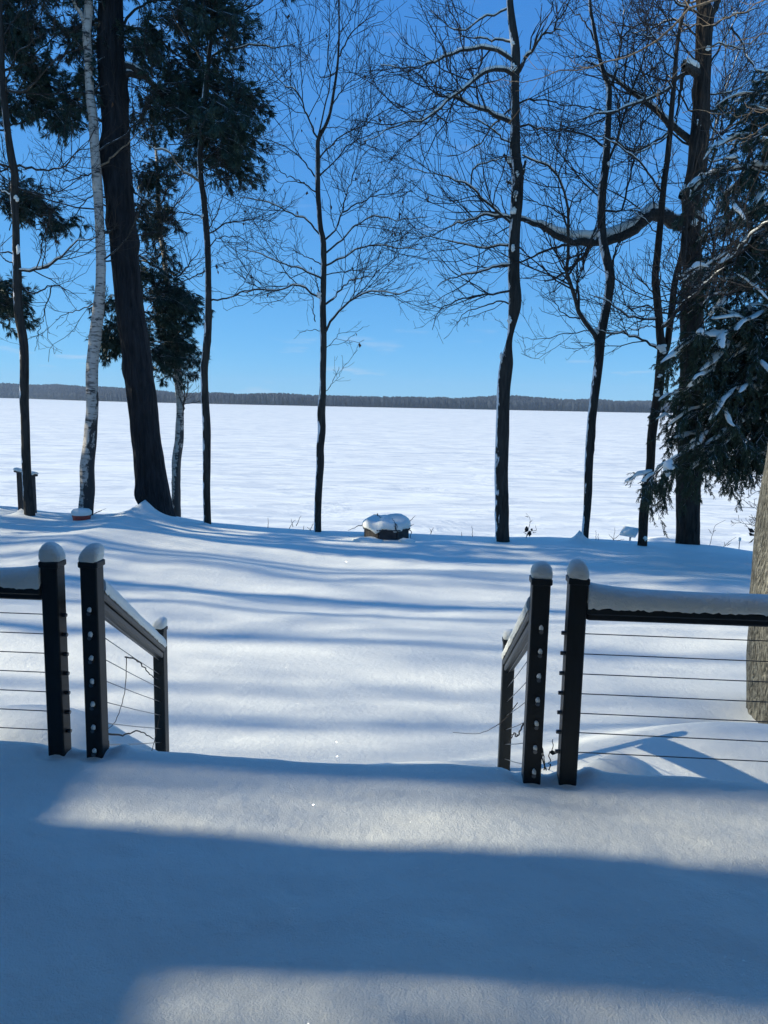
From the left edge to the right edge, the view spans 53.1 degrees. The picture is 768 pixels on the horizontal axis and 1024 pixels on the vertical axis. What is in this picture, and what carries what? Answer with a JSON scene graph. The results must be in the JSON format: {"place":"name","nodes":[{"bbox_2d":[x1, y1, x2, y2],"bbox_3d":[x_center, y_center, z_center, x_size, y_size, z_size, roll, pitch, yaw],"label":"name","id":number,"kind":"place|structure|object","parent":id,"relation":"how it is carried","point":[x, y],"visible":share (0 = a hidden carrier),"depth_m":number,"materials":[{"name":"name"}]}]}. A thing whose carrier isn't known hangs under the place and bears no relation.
{"place":"outdoors","nodes":[
{"label":"outdoors","id":0,"kind":"place"},
{"bbox_2d":[0,398,762,550],"bbox_3d":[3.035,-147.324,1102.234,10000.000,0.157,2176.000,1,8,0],"label":"lake","id":1,"kind":"structure","parent":0,"point":[428,468],"depth_m":110.21,"materials":[{"name":"white snow"}]},
{"bbox_2d":[0,500,767,782],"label":"ground","id":2,"kind":"structure","parent":0,"point":[302,645],"depth_m":7.45,"materials":[{"name":"white snow"}]},
{"bbox_2d":[13,467,38,512],"bbox_3d":[-6.902,-0.110,14.968,0.553,1.494,0.243,6,9,29],"label":"handrail","id":3,"kind":"object","parent":2,"relation":"on","point":[17,471],"visible":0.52,"depth_m":14.93,"materials":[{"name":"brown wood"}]},
{"bbox_2d":[0,0,94,339],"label":"pine tree","id":4,"kind":"object","parent":2,"relation":"on","point":[39,106],"visible":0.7,"depth_m":14.04,"materials":[{"name":"green plant"}]},
{"bbox_2d":[0,0,142,515],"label":"maple tree","id":5,"kind":"object","parent":2,"relation":"on","point":[27,486],"visible":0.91,"depth_m":13.41,"materials":[{"name":"brown plant"}]},
{"bbox_2d":[71,508,91,520],"bbox_3d":[-5.532,0.070,14.066,0.357,0.273,0.357,1,8,0],"label":"tub","id":6,"kind":"object","parent":2,"relation":"on","point":[78,514],"visible":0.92,"depth_m":13.93,"materials":[{"name":"red plastic"}]},
{"bbox_2d":[0,0,228,514],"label":"birch tree","id":7,"kind":"object","parent":2,"relation":"on","point":[87,478],"visible":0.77,"depth_m":13.95,"materials":[{"name":"white plant"}]},
{"bbox_2d":[83,152,215,390],"bbox_3d":[-4.921,-4.335,16.791,3.457,10.147,2.306,4,9,22],"label":"pine tree","id":8,"kind":"object","parent":2,"relation":"on","point":[172,305],"visible":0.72,"depth_m":16.26,"materials":[{"name":"green plant"}]},
{"bbox_2d":[50,0,297,516],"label":"pine tree","id":9,"kind":"object","parent":2,"relation":"on","point":[152,488],"visible":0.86,"depth_m":13.92,"materials":[{"name":"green plant"}]},
{"bbox_2d":[139,128,252,516],"bbox_3d":[-4.768,-3.904,17.046,3.296,9.221,1.961,5,9,24],"label":"birch tree","id":10,"kind":"object","parent":2,"relation":"on","point":[177,456],"visible":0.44,"depth_m":17.41,"materials":[{"name":"grey plant"}]},
{"bbox_2d":[94,0,334,523],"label":"maple tree","id":11,"kind":"object","parent":2,"relation":"on","point":[206,423],"visible":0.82,"depth_m":13.99,"materials":[{"name":"plant"}]},
{"bbox_2d":[185,0,462,531],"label":"maple tree","id":12,"kind":"object","parent":2,"relation":"on","point":[324,328],"visible":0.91,"depth_m":14.16,"materials":[{"name":"brown plant"}]},
{"bbox_2d":[348,513,414,542],"bbox_3d":[-0.038,0.312,14.254,1.266,0.581,1.163,1,8,0],"label":"fire pit","id":13,"kind":"object","parent":2,"relation":"on","point":[377,528],"visible":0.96,"depth_m":14.03,"materials":[{"name":"grey stone"}]},
{"bbox_2d":[0,741,767,1023],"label":"deck","id":14,"kind":"structure","parent":2,"relation":"on","point":[139,886],"depth_m":2.22,"materials":[{"name":"white"}]},
{"bbox_2d":[0,542,71,755],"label":"cable railing","id":15,"kind":"object","parent":14,"relation":"on","point":[43,580],"visible":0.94,"depth_m":2.98,"materials":[{"name":"grey metal"}]},
{"bbox_2d":[78,543,168,757],"bbox_3d":[-1.259,1.022,3.906,0.091,2.066,1.768,0,8,-8],"label":"stair railing","id":16,"kind":"object","parent":14,"relation":"attached to","point":[102,600],"visible":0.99,"depth_m":3.03,"materials":[{"name":"grey metal"}]},
{"bbox_2d":[108,656,159,750],"bbox_3d":[-1.264,1.051,3.937,0.013,0.827,1.491,0,8,-8],"label":"vine","id":17,"kind":"object","parent":16,"relation":"attached to","point":[126,657],"visible":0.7,"depth_m":3.73,"materials":[{"name":"black plant"}]},
{"bbox_2d":[497,561,552,784],"bbox_3d":[0.640,1.093,3.729,0.089,2.052,1.615,2,8,6],"label":"stair railing","id":18,"kind":"object","parent":14,"relation":"on","point":[528,633],"visible":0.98,"depth_m":2.90,"materials":[{"name":"grey metal"}]},
{"bbox_2d":[453,702,523,742],"bbox_3d":[0.614,1.103,3.939,0.225,0.539,1.110,0,8,-10],"label":"vine","id":19,"kind":"object","parent":18,"relation":"attached to","point":[518,734],"visible":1,"depth_m":3.91,"materials":[{"name":"brown plant"}]},
{"bbox_2d":[555,558,767,785],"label":"cable railing","id":20,"kind":"object","parent":14,"relation":"on","point":[612,603],"visible":0.99,"depth_m":2.82,"materials":[{"name":"grey metal"}]},
{"bbox_2d":[320,0,624,541],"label":"oak tree","id":21,"kind":"object","parent":2,"relation":"on","point":[513,219],"visible":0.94,"depth_m":13.30,"materials":[{"name":"brown plant"}]},
{"bbox_2d":[524,516,536,536],"bbox_3d":[2.853,0.268,14.780,0.304,0.487,0.211,-2,9,-24],"label":"sapling","id":22,"kind":"object","parent":2,"relation":"on","point":[527,529],"visible":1,"depth_m":14.76,"materials":[{"name":"brown plant"}]},
{"bbox_2d":[542,739,556,770],"bbox_3d":[0.691,1.004,3.270,0.097,0.202,0.022,3,8,10],"label":"weed","id":23,"kind":"object","parent":2,"relation":"on","point":[552,752],"visible":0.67,"depth_m":3.27,"materials":[{"name":"brown plant"}]},
{"bbox_2d":[459,0,740,537],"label":"maple tree","id":24,"kind":"object","parent":2,"relation":"on","point":[602,210],"visible":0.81,"depth_m":13.68,"materials":[{"name":"brown plant"}]},
{"bbox_2d":[446,0,767,544],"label":"oak tree","id":25,"kind":"object","parent":2,"relation":"on","point":[697,68],"visible":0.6,"depth_m":14.02,"materials":[{"name":"brown plant"}]},
{"bbox_2d":[485,0,767,723],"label":"oak tree","id":26,"kind":"object","parent":2,"relation":"on","point":[757,671],"visible":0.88,"depth_m":5.90,"materials":[{"name":"brown plant"}]},
{"bbox_2d":[619,526,637,540],"bbox_3d":[5.423,0.851,17.072,0.196,1.040,0.400,-6,11,-40],"label":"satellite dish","id":27,"kind":"object","parent":2,"relation":"on","point":[629,532],"visible":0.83,"depth_m":16.98,"materials":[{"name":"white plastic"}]},
{"bbox_2d":[545,0,767,545],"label":"maple tree","id":28,"kind":"object","parent":2,"relation":"on","point":[663,341],"visible":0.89,"depth_m":13.10,"materials":[{"name":"brown plant"}]},
{"bbox_2d":[625,68,767,537],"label":"hemlock tree","id":29,"kind":"object","parent":2,"relation":"on","point":[725,414],"visible":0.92,"depth_m":11.49,"materials":[{"name":"green plant"}]},
{"bbox_2d":[731,470,759,542],"bbox_3d":[6.058,0.068,12.677,0.970,2.509,0.761,9,11,42],"label":"shrub","id":30,"kind":"object","parent":2,"relation":"on","point":[751,530],"visible":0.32,"depth_m":12.66,"materials":[{"name":"brown plant"}]},
{"bbox_2d":[0,0,767,400],"label":"sky","id":31,"kind":"structure","parent":0,"point":[259,352],"materials":[{"name":"blue"}]},
{"bbox_3d":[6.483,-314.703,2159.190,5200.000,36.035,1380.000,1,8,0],"label":"hills","id":32,"kind":"structure","parent":0,"visible":0},
{"bbox_2d":[0,396,670,412],"bbox_3d":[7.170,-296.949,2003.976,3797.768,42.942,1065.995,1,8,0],"label":"evergreen forest","id":33,"kind":"object","parent":32,"relation":"on","point":[468,407],"visible":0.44,"depth_m":1488.92,"materials":[{"name":"green plant"}]},
{"bbox_2d":[0,383,677,412],"bbox_3d":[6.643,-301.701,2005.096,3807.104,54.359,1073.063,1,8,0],"label":"bare forest","id":34,"kind":"object","parent":32,"relation":"on","point":[61,391],"visible":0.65,"depth_m":1505.26,"materials":[{"name":"grey plant"}]}
]}

